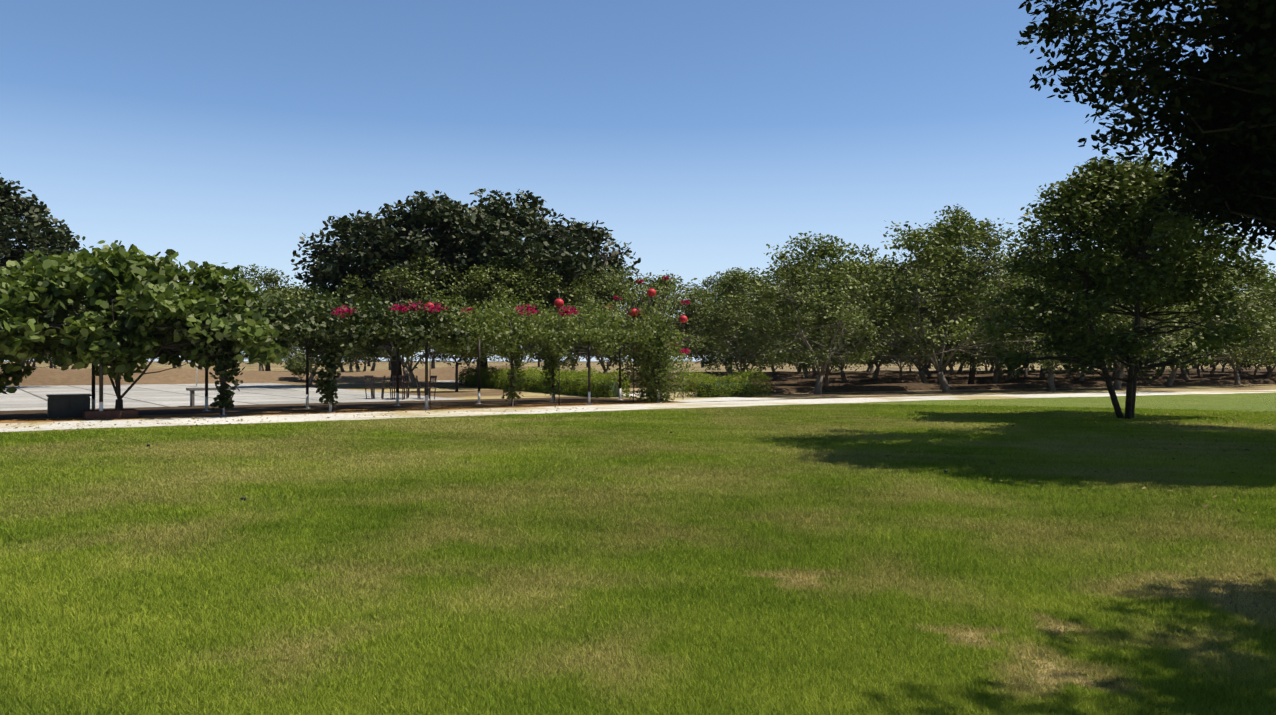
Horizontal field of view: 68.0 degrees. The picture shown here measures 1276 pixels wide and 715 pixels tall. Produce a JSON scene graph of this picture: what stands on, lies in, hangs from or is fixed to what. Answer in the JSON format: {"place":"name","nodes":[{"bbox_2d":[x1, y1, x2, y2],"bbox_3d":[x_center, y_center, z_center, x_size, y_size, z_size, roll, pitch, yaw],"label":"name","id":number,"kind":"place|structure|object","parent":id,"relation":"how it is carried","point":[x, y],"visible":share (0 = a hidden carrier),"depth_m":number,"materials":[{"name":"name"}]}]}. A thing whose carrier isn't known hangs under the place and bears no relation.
{"place":"outdoors","nodes":[
{"label":"outdoors","id":0,"kind":"place"},
{"bbox_2d":[0,383,464,410],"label":"court ground","id":1,"kind":"structure","parent":0,"point":[135,396],"depth_m":43.87,"materials":[{"name":"concrete"}]},
{"bbox_2d":[0,173,87,332],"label":"tree","id":2,"kind":"object","parent":1,"relation":"on","point":[48,240],"visible":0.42,"depth_m":53.99,"materials":[{"name":"green plant"}]},
{"bbox_2d":[259,282,388,386],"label":"tree","id":3,"kind":"object","parent":1,"relation":"on","point":[299,296],"visible":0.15,"depth_m":56.73,"materials":[{"name":"green plant"}]},
{"bbox_2d":[364,375,382,398],"bbox_3d":[-11.321,1.258,40.491,0.616,0.987,0.580,0,0,30],"label":"garden chair","id":4,"kind":"object","parent":1,"relation":"on","point":[368,377],"visible":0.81,"depth_m":40.31,"materials":[{"name":"brown plastic"}]},
{"bbox_2d":[370,376,385,398],"bbox_3d":[-10.954,1.255,39.865,0.580,0.987,0.616,0,0,-10],"label":"garden chair","id":5,"kind":"object","parent":1,"relation":"on","point":[372,387],"visible":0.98,"depth_m":39.67,"materials":[{"name":"brown plastic"}]},
{"bbox_2d":[389,376,405,399],"bbox_3d":[-9.942,1.253,39.113,0.616,0.987,0.580,0,0,-6],"label":"garden chair","id":6,"kind":"object","parent":1,"relation":"on","point":[401,387],"visible":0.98,"depth_m":39.31,"materials":[{"name":"brown plastic"}]},
{"bbox_2d":[393,381,410,398],"bbox_3d":[-10.044,1.385,40.032,0.900,0.728,0.900,0,0,-1],"label":"chair","id":7,"kind":"object","parent":1,"relation":"on","point":[394,391],"visible":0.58,"depth_m":40.04,"materials":[{"name":"brown plastic"}]},
{"bbox_2d":[399,375,409,397],"bbox_3d":[-10.184,1.259,40.946,0.616,0.987,0.580,0,0,-9],"label":"garden chair","id":8,"kind":"object","parent":1,"relation":"on","point":[407,384],"visible":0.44,"depth_m":40.76,"materials":[{"name":"brown wood"}]},
{"bbox_2d":[416,375,428,398],"bbox_3d":[-9.168,1.257,40.326,0.580,0.987,0.616,0,0,-19],"label":"garden chair","id":9,"kind":"object","parent":1,"relation":"on","point":[417,381],"visible":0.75,"depth_m":40.20,"materials":[{"name":"brown wood"}]},
{"bbox_2d":[419,376,436,398],"bbox_3d":[-8.792,1.254,39.579,0.580,0.987,0.616,0,0,-40],"label":"garden chair","id":10,"kind":"object","parent":1,"relation":"on","point":[433,384],"visible":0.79,"depth_m":39.58,"materials":[{"name":"brown wood"}]},
{"bbox_2d":[0,365,538,385],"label":"ground","id":11,"kind":"structure","parent":0,"point":[47,377],"depth_m":69.47,"materials":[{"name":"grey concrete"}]},
{"bbox_2d":[284,352,314,380],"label":"shrub","id":12,"kind":"object","parent":11,"relation":"on","point":[298,371],"visible":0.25,"depth_m":70.92,"materials":[{"name":"green plant"}]},
{"bbox_2d":[0,397,643,418],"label":"planting bed","id":13,"kind":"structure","parent":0,"point":[21,414],"depth_m":33.40,"materials":[{"name":"brown soil"}]},
{"bbox_2d":[0,308,49,393],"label":"leaf tree","id":14,"kind":"object","parent":13,"relation":"on","point":[17,376],"visible":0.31,"depth_m":26.68,"materials":[{"name":"green plant"}]},
{"bbox_2d":[46,394,91,417],"bbox_3d":[-16.290,1.394,27.074,1.080,0.670,0.725,0,0,-34],"label":"storage bin","id":15,"kind":"object","parent":13,"relation":"on","point":[66,405],"visible":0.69,"depth_m":26.81,"materials":[{"name":"black metal"}]},
{"bbox_2d":[186,387,231,405],"bbox_3d":[-15.322,1.405,33.906,1.550,0.645,0.500,0,0,-34],"label":"stone bench","id":16,"kind":"object","parent":13,"relation":"on","point":[192,396],"visible":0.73,"depth_m":33.44,"materials":[{"name":"grey stone"}]},
{"bbox_2d":[3,285,687,415],"bbox_3d":[-9.015,-0.373,31.953,23.026,4.236,5.746,0,0,-34],"label":"pergola","id":17,"kind":"object","parent":13,"relation":"on","point":[344,327],"visible":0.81,"depth_m":31.46,"materials":[{"name":"plant"}]},
{"bbox_2d":[679,314,687,327],"bbox_3d":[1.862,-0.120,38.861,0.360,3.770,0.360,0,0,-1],"label":"red lantern","id":18,"kind":"object","parent":17,"relation":"hanging from","point":[683,318],"visible":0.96,"depth_m":38.76,"materials":[{"name":"paper"}]},
{"bbox_2d":[0,401,681,422],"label":"red soil strip","id":19,"kind":"object","parent":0,"point":[298,412],"depth_m":30.18,"materials":[{"name":"brown soil"}]},
{"bbox_2d":[82,409,137,419],"bbox_3d":[-14.955,1.601,26.802,1.300,0.220,1.120,0,0,-34],"label":"brick planter","id":20,"kind":"object","parent":19,"relation":"on","point":[109,414],"visible":1,"depth_m":26.38,"materials":[{"name":"brown brick"}]},
{"bbox_2d":[0,240,288,408],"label":"leaf tree","id":21,"kind":"object","parent":19,"relation":"on","point":[117,285],"visible":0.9,"depth_m":26.63,"materials":[{"name":"green plant"}]},
{"bbox_2d":[424,301,433,408],"bbox_3d":[-6.961,-0.184,31.522,0.360,3.847,0.360,0,0,-1],"label":"lamp post","id":22,"kind":"object","parent":19,"relation":"on","point":[428,302],"visible":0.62,"depth_m":31.68,"materials":[{"name":"metal"}]},
{"bbox_2d":[554,292,563,404],"bbox_3d":[-2.864,-0.327,34.260,0.360,4.152,0.360,0,0,-1],"label":"lamp post","id":23,"kind":"object","parent":19,"relation":"on","point":[559,302],"visible":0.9,"depth_m":34.25,"materials":[{"name":"metal"}]},
{"bbox_2d":[629,302,637,402],"bbox_3d":[-0.164,-0.202,36.425,0.360,3.918,0.360,0,0,-1],"label":"lamp post","id":24,"kind":"object","parent":19,"relation":"on","point":[633,312],"visible":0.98,"depth_m":36.56,"materials":[{"name":"metal"}]},
{"bbox_2d":[647,282,655,402],"bbox_3d":[0.527,-0.587,36.527,0.360,4.687,0.360,0,0,-1],"label":"lamp post","id":25,"kind":"object","parent":19,"relation":"on","point":[651,292],"visible":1,"depth_m":36.50,"materials":[{"name":"metal"}]},
{"bbox_2d":[597,262,715,402],"bbox_3d":[0.426,-0.481,37.382,5.368,6.599,5.561,0,0,-1],"label":"bougainvillea bush","id":26,"kind":"object","parent":19,"relation":"on","point":[644,363],"visible":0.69,"depth_m":36.99,"materials":[{"name":"green plant"}]},
{"bbox_2d":[437,380,774,401],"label":"pathway","id":27,"kind":"structure","parent":0,"point":[689,399],"depth_m":40.28,"materials":[{"name":"beige concrete"}]},
{"bbox_2d":[0,390,1275,431],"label":"path","id":28,"kind":"structure","parent":0,"point":[212,420],"depth_m":30.25,"materials":[{"name":"beige concrete"}]},
{"bbox_2d":[0,393,1275,714],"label":"lawn ground","id":29,"kind":"structure","parent":0,"point":[1252,401],"depth_m":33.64,"materials":[{"name":"green plant"}]},
{"bbox_2d":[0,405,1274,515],"bbox_3d":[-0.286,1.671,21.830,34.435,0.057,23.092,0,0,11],"label":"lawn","id":30,"kind":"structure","parent":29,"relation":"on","point":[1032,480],"depth_m":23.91,"materials":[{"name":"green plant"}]},
{"bbox_2d":[781,575,1275,686],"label":"lawn bare spots","id":31,"kind":"object","parent":29,"relation":"on","point":[1092,683],"depth_m":6.32,"materials":[{"name":"brown soil"}]},
{"bbox_2d":[968,149,1275,418],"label":"lawn tree","id":32,"kind":"object","parent":29,"relation":"on","point":[1177,260],"visible":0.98,"depth_m":25.31,"materials":[{"name":"green plant"}]},
{"bbox_2d":[1017,0,1275,250],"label":"tree","id":33,"kind":"object","parent":29,"relation":"on","point":[1227,108],"visible":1,"depth_m":18.16,"materials":[{"name":"green plant"}]},
{"bbox_2d":[0,361,1275,422],"bbox_3d":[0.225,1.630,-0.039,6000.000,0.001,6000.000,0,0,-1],"label":"terrain","id":34,"kind":"structure","parent":0,"point":[463,392],"depth_m":57.72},
{"bbox_2d":[5,316,70,364],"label":"tree","id":35,"kind":"object","parent":34,"relation":"on","point":[29,363],"depth_m":92.23,"materials":[{"name":"green plant"}]},
{"bbox_2d":[0,249,87,363],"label":"tree","id":36,"kind":"object","parent":34,"relation":"on","point":[48,313],"depth_m":84.96,"materials":[{"name":"green plant"}]},
{"bbox_2d":[7,299,85,368],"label":"tree","id":37,"kind":"object","parent":34,"relation":"on","point":[46,354],"depth_m":93.94,"materials":[{"name":"green plant"}]},
{"bbox_2d":[26,356,90,368],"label":"tree","id":38,"kind":"object","parent":34,"relation":"on","point":[49,361],"depth_m":125.35,"materials":[{"name":"green plant"}]},
{"bbox_2d":[233,264,313,370],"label":"tree","id":39,"kind":"object","parent":34,"relation":"on","point":[266,279],"visible":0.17,"depth_m":97.42,"materials":[{"name":"green plant"}]},
{"bbox_2d":[291,196,487,385],"bbox_3d":[-14.626,-4.250,61.688,11.836,12.535,12.651,0,0,19],"label":"tree","id":40,"kind":"object","parent":34,"relation":"on","point":[356,250],"visible":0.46,"depth_m":58.52,"materials":[{"name":"green plant"}]},
{"bbox_2d":[334,251,493,386],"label":"tree","id":41,"kind":"object","parent":34,"relation":"on","point":[418,283],"visible":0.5,"depth_m":57.15,"materials":[{"name":"green plant"}]},
{"bbox_2d":[423,343,440,368],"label":"horizon tree","id":42,"kind":"object","parent":34,"relation":"on","point":[432,364],"depth_m":190.00,"materials":[{"name":"green plant"}]},
{"bbox_2d":[431,318,492,391],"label":"young tree","id":43,"kind":"object","parent":34,"relation":"on","point":[483,347],"visible":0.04,"depth_m":49.16,"materials":[{"name":"green plant"}]},
{"bbox_2d":[666,314,693,357],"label":"horizon tree","id":44,"kind":"object","parent":34,"relation":"on","point":[678,328],"visible":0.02,"depth_m":212.71,"materials":[{"name":"green plant"}]},
{"bbox_2d":[1027,244,1214,389],"bbox_3d":[27.334,-2.279,53.310,9.147,8.593,14.244,0,0,9],"label":"orchard tree","id":45,"kind":"object","parent":34,"relation":"on","point":[1118,383],"visible":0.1,"depth_m":50.72,"materials":[{"name":"green plant"}]},
{"bbox_2d":[0,0,1275,360],"label":"sky","id":46,"kind":"structure","parent":0,"point":[705,135],"materials":[{"name":"blue"}]},
{"bbox_2d":[264,367,1256,398],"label":"orchard soil","id":47,"kind":"structure","parent":0,"point":[824,394],"depth_m":51.51,"materials":[{"name":"brown soil"}]},
{"bbox_2d":[240,347,292,370],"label":"tree","id":48,"kind":"object","parent":47,"relation":"on","point":[268,357],"visible":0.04,"depth_m":141.04,"materials":[{"name":"green plant"}]},
{"bbox_2d":[261,298,308,370],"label":"distant tree","id":49,"kind":"object","parent":47,"relation":"on","point":[267,367],"visible":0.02,"depth_m":118.77,"materials":[{"name":"green plant"}]},
{"bbox_2d":[313,285,368,371],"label":"tree","id":50,"kind":"object","parent":47,"relation":"on","point":[342,368],"depth_m":136.26,"materials":[{"name":"green plant"}]},
{"bbox_2d":[312,272,388,371],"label":"tree","id":51,"kind":"object","parent":47,"relation":"on","point":[356,361],"depth_m":97.69,"materials":[{"name":"green plant"}]},
{"bbox_2d":[316,350,386,371],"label":"tree","id":52,"kind":"object","parent":47,"relation":"on","point":[350,368],"depth_m":135.24,"materials":[{"name":"green plant"}]},
{"bbox_2d":[323,354,387,371],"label":"tree","id":53,"kind":"object","parent":47,"relation":"on","point":[365,363],"depth_m":140.65,"materials":[{"name":"green plant"}]},
{"bbox_2d":[342,350,389,370],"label":"tree","id":54,"kind":"object","parent":47,"relation":"on","point":[373,366],"depth_m":125.70,"materials":[{"name":"green plant"}]},
{"bbox_2d":[358,351,417,369],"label":"tree","id":55,"kind":"object","parent":47,"relation":"on","point":[389,361],"visible":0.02,"depth_m":114.64,"materials":[{"name":"green plant"}]},
{"bbox_2d":[355,295,467,380],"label":"tree","id":56,"kind":"object","parent":47,"relation":"on","point":[405,370],"depth_m":71.66,"materials":[{"name":"green plant"}]},
{"bbox_2d":[420,347,504,365],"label":"tree","id":57,"kind":"object","parent":47,"relation":"on","point":[468,364],"visible":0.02,"depth_m":103.70,"materials":[{"name":"green plant"}]},
{"bbox_2d":[379,188,566,369],"bbox_3d":[-11.282,-5.092,64.916,13.360,14.164,13.930,0,0,-20],"label":"tree","id":58,"kind":"object","parent":47,"relation":"on","point":[423,204],"visible":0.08,"depth_m":60.79,"materials":[{"name":"green plant"}]},
{"bbox_2d":[443,253,594,370],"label":"tree","id":59,"kind":"object","parent":47,"relation":"on","point":[507,276],"visible":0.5,"depth_m":56.67,"materials":[{"name":"green plant"}]},
{"bbox_2d":[436,192,640,370],"bbox_3d":[-7.011,-4.312,62.348,11.960,12.667,12.784,0,0,21],"label":"tree","id":60,"kind":"object","parent":47,"relation":"on","point":[495,227],"visible":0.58,"depth_m":59.55,"materials":[{"name":"green plant"}]},
{"bbox_2d":[458,364,630,397],"bbox_3d":[-6.102,1.077,52.155,1.847,1.677,24.202,0,0,-26],"label":"hedge","id":61,"kind":"object","parent":47,"relation":"on","point":[572,383],"visible":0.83,"depth_m":47.18,"materials":[{"name":"green plant"}]},
{"bbox_2d":[521,252,667,371],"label":"tree","id":62,"kind":"object","parent":47,"relation":"on","point":[574,342],"depth_m":73.69,"materials":[{"name":"green plant"}]},
{"bbox_2d":[533,263,687,374],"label":"tree","id":63,"kind":"object","parent":47,"relation":"on","point":[585,289],"visible":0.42,"depth_m":58.61,"materials":[{"name":"green plant"}]},
{"bbox_2d":[579,272,751,375],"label":"tree","id":64,"kind":"object","parent":47,"relation":"on","point":[695,307],"visible":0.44,"depth_m":64.61,"materials":[{"name":"green plant"}]},
{"bbox_2d":[686,327,743,370],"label":"orchard tree","id":65,"kind":"object","parent":47,"relation":"on","point":[701,339],"visible":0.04,"depth_m":116.80,"materials":[{"name":"green plant"}]},
{"bbox_2d":[670,271,764,372],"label":"orchard tree","id":66,"kind":"object","parent":47,"relation":"on","point":[705,282],"visible":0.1,"depth_m":104.63,"materials":[{"name":"green plant"}]},
{"bbox_2d":[677,367,772,397],"bbox_3d":[3.921,1.134,42.477,4.617,1.458,1.795,0,0,-26],"label":"hedge","id":67,"kind":"object","parent":47,"relation":"on","point":[721,387],"visible":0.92,"depth_m":42.04,"materials":[{"name":"green plant"}]},
{"bbox_2d":[669,285,787,374],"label":"orchard tree","id":68,"kind":"object","parent":47,"relation":"on","point":[728,371],"visible":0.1,"depth_m":90.12,"materials":[{"name":"green plant"}]},
{"bbox_2d":[682,300,822,381],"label":"orchard tree","id":69,"kind":"object","parent":47,"relation":"on","point":[748,309],"visible":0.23,"depth_m":63.99,"materials":[{"name":"green plant"}]},
{"bbox_2d":[691,267,825,378],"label":"orchard tree","id":70,"kind":"object","parent":47,"relation":"on","point":[736,281],"visible":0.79,"depth_m":51.58,"materials":[{"name":"green plant"}]},
{"bbox_2d":[745,262,848,376],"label":"orchard tree","id":71,"kind":"object","parent":47,"relation":"on","point":[807,373],"depth_m":81.51,"materials":[{"name":"green plant"}]},
{"bbox_2d":[778,280,823,373],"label":"orchard tree","id":72,"kind":"object","parent":47,"relation":"on","point":[798,371],"visible":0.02,"depth_m":102.72,"materials":[{"name":"green plant"}]},
{"bbox_2d":[775,289,845,374],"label":"orchard tree","id":73,"kind":"object","parent":47,"relation":"on","point":[814,371],"depth_m":93.63,"materials":[{"name":"green plant"}]},
{"bbox_2d":[734,231,914,393],"bbox_3d":[8.527,-2.139,46.014,8.252,8.152,10.460,0,0,32],"label":"orchard tree","id":74,"kind":"object","parent":47,"relation":"on","point":[836,274],"visible":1,"depth_m":45.42,"materials":[{"name":"green plant"}]},
{"bbox_2d":[769,284,884,385],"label":"orchard tree","id":75,"kind":"object","parent":47,"relation":"on","point":[827,371],"visible":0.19,"depth_m":56.24,"materials":[{"name":"green plant"}]},
{"bbox_2d":[773,261,928,381],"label":"orchard tree","id":76,"kind":"object","parent":47,"relation":"on","point":[842,374],"visible":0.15,"depth_m":65.43,"materials":[{"name":"green plant"}]},
{"bbox_2d":[824,327,921,368],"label":"orchard tree","id":77,"kind":"object","parent":47,"relation":"on","point":[872,361],"depth_m":95.59,"materials":[{"name":"green plant"}]},
{"bbox_2d":[801,257,946,378],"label":"orchard tree","id":78,"kind":"object","parent":47,"relation":"on","point":[876,373],"visible":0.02,"depth_m":74.85,"materials":[{"name":"green plant"}]},
{"bbox_2d":[877,327,939,375],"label":"orchard tree","id":79,"kind":"object","parent":47,"relation":"on","point":[886,362],"visible":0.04,"depth_m":88.39,"materials":[{"name":"green plant"}]},
{"bbox_2d":[560,368,1275,393],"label":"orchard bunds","id":80,"kind":"object","parent":47,"relation":"on","point":[858,381],"depth_m":68.15,"materials":[{"name":"soil"}]},
{"bbox_2d":[840,250,1004,382],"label":"orchard tree","id":81,"kind":"object","parent":47,"relation":"on","point":[926,309],"visible":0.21,"depth_m":60.40,"materials":[{"name":"green plant"}]},
{"bbox_2d":[873,291,994,376],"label":"orchard tree","id":82,"kind":"object","parent":47,"relation":"on","point":[927,371],"visible":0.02,"depth_m":79.70,"materials":[{"name":"green plant"}]},
{"bbox_2d":[857,251,1030,378],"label":"orchard tree","id":83,"kind":"object","parent":47,"relation":"on","point":[944,370],"visible":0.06,"depth_m":68.36,"materials":[{"name":"green plant"}]},
{"bbox_2d":[923,327,969,374],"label":"orchard tree","id":84,"kind":"object","parent":47,"relation":"on","point":[951,372],"visible":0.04,"depth_m":92.69,"materials":[{"name":"green plant"}]},
{"bbox_2d":[831,206,1070,391],"bbox_3d":[16.215,-2.880,48.452,12.457,9.709,9.827,0,0,19],"label":"orchard tree","id":85,"kind":"object","parent":47,"relation":"on","point":[949,238],"visible":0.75,"depth_m":47.71,"materials":[{"name":"green plant"}]},
{"bbox_2d":[926,204,1004,383],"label":"tall slim tree","id":86,"kind":"object","parent":47,"relation":"on","point":[971,377],"visible":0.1,"depth_m":60.55,"materials":[{"name":"green plant"}]},
{"bbox_2d":[930,274,1044,383],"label":"orchard tree","id":87,"kind":"object","parent":47,"relation":"on","point":[995,375],"visible":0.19,"depth_m":62.21,"materials":[{"name":"green plant"}]},
{"bbox_2d":[929,270,1051,377],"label":"orchard tree","id":88,"kind":"object","parent":47,"relation":"on","point":[999,371],"depth_m":81.57,"materials":[{"name":"green plant"}]},
{"bbox_2d":[935,273,1049,377],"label":"orchard tree","id":89,"kind":"object","parent":47,"relation":"on","point":[1042,374],"depth_m":74.74,"materials":[{"name":"green plant"}]},
{"bbox_2d":[932,282,1061,379],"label":"orchard tree","id":90,"kind":"object","parent":47,"relation":"on","point":[1008,376],"depth_m":71.83,"materials":[{"name":"green plant"}]},
{"bbox_2d":[981,287,1071,376],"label":"orchard tree","id":91,"kind":"object","parent":47,"relation":"on","point":[1025,373],"depth_m":85.23,"materials":[{"name":"green plant"}]},
{"bbox_2d":[968,245,1145,390],"bbox_3d":[22.423,-2.155,51.423,9.228,8.230,12.156,0,0,33],"label":"orchard tree","id":92,"kind":"object","parent":47,"relation":"on","point":[1049,367],"visible":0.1,"depth_m":49.91,"materials":[{"name":"green plant"}]},
{"bbox_2d":[1023,289,1161,380],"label":"orchard tree","id":93,"kind":"object","parent":47,"relation":"on","point":[1081,378],"depth_m":63.70,"materials":[{"name":"green plant"}]},
{"bbox_2d":[1105,334,1180,374],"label":"orchard tree","id":94,"kind":"object","parent":47,"relation":"on","point":[1141,361],"depth_m":90.98,"materials":[{"name":"green plant"}]},
{"bbox_2d":[1067,258,1269,385],"bbox_3d":[33.467,-2.458,60.299,11.444,8.920,9.028,0,0,45],"label":"orchard tree","id":95,"kind":"object","parent":47,"relation":"on","point":[1170,380],"visible":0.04,"depth_m":57.16,"materials":[{"name":"green plant"}]},
{"bbox_2d":[1099,244,1243,376],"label":"orchard tree","id":96,"kind":"object","parent":47,"relation":"on","point":[1115,371],"depth_m":70.17,"materials":[{"name":"green plant"}]},
{"bbox_2d":[1105,296,1252,375],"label":"orchard tree","id":97,"kind":"object","parent":47,"relation":"on","point":[1158,374],"depth_m":81.69,"materials":[{"name":"green plant"}]},
{"bbox_2d":[1122,285,1275,379],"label":"orchard tree","id":98,"kind":"object","parent":47,"relation":"on","point":[1184,374],"depth_m":71.47,"materials":[{"name":"green plant"}]},
{"bbox_2d":[1166,312,1248,376],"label":"orchard tree","id":99,"kind":"object","parent":47,"relation":"on","point":[1198,371],"visible":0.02,"depth_m":85.35,"materials":[{"name":"green plant"}]},
{"bbox_2d":[1180,314,1238,373],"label":"orchard tree","id":100,"kind":"object","parent":47,"relation":"on","point":[1213,369],"depth_m":97.61,"materials":[{"name":"green plant"}]},
{"bbox_2d":[1203,358,1232,372],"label":"orchard tree","id":101,"kind":"object","parent":47,"relation":"on","point":[1223,368],"depth_m":113.34,"materials":[{"name":"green plant"}]},
{"bbox_2d":[1164,256,1275,384],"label":"orchard tree","id":102,"kind":"object","parent":47,"relation":"on","point":[1266,296],"visible":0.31,"depth_m":61.16,"materials":[{"name":"green plant"}]},
{"bbox_2d":[1224,360,1261,374],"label":"orchard tree","id":103,"kind":"object","parent":47,"relation":"on","point":[1255,372],"depth_m":100.28,"materials":[{"name":"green plant"}]},
{"bbox_2d":[1224,308,1275,377],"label":"orchard tree","id":104,"kind":"object","parent":47,"relation":"on","point":[1245,366],"visible":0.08,"depth_m":73.50,"materials":[{"name":"green plant"}]},
{"bbox_2d":[1239,280,1275,353],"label":"orchard tree","id":105,"kind":"object","parent":47,"relation":"on","point":[1265,309],"visible":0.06,"depth_m":78.90,"materials":[{"name":"green plant"}]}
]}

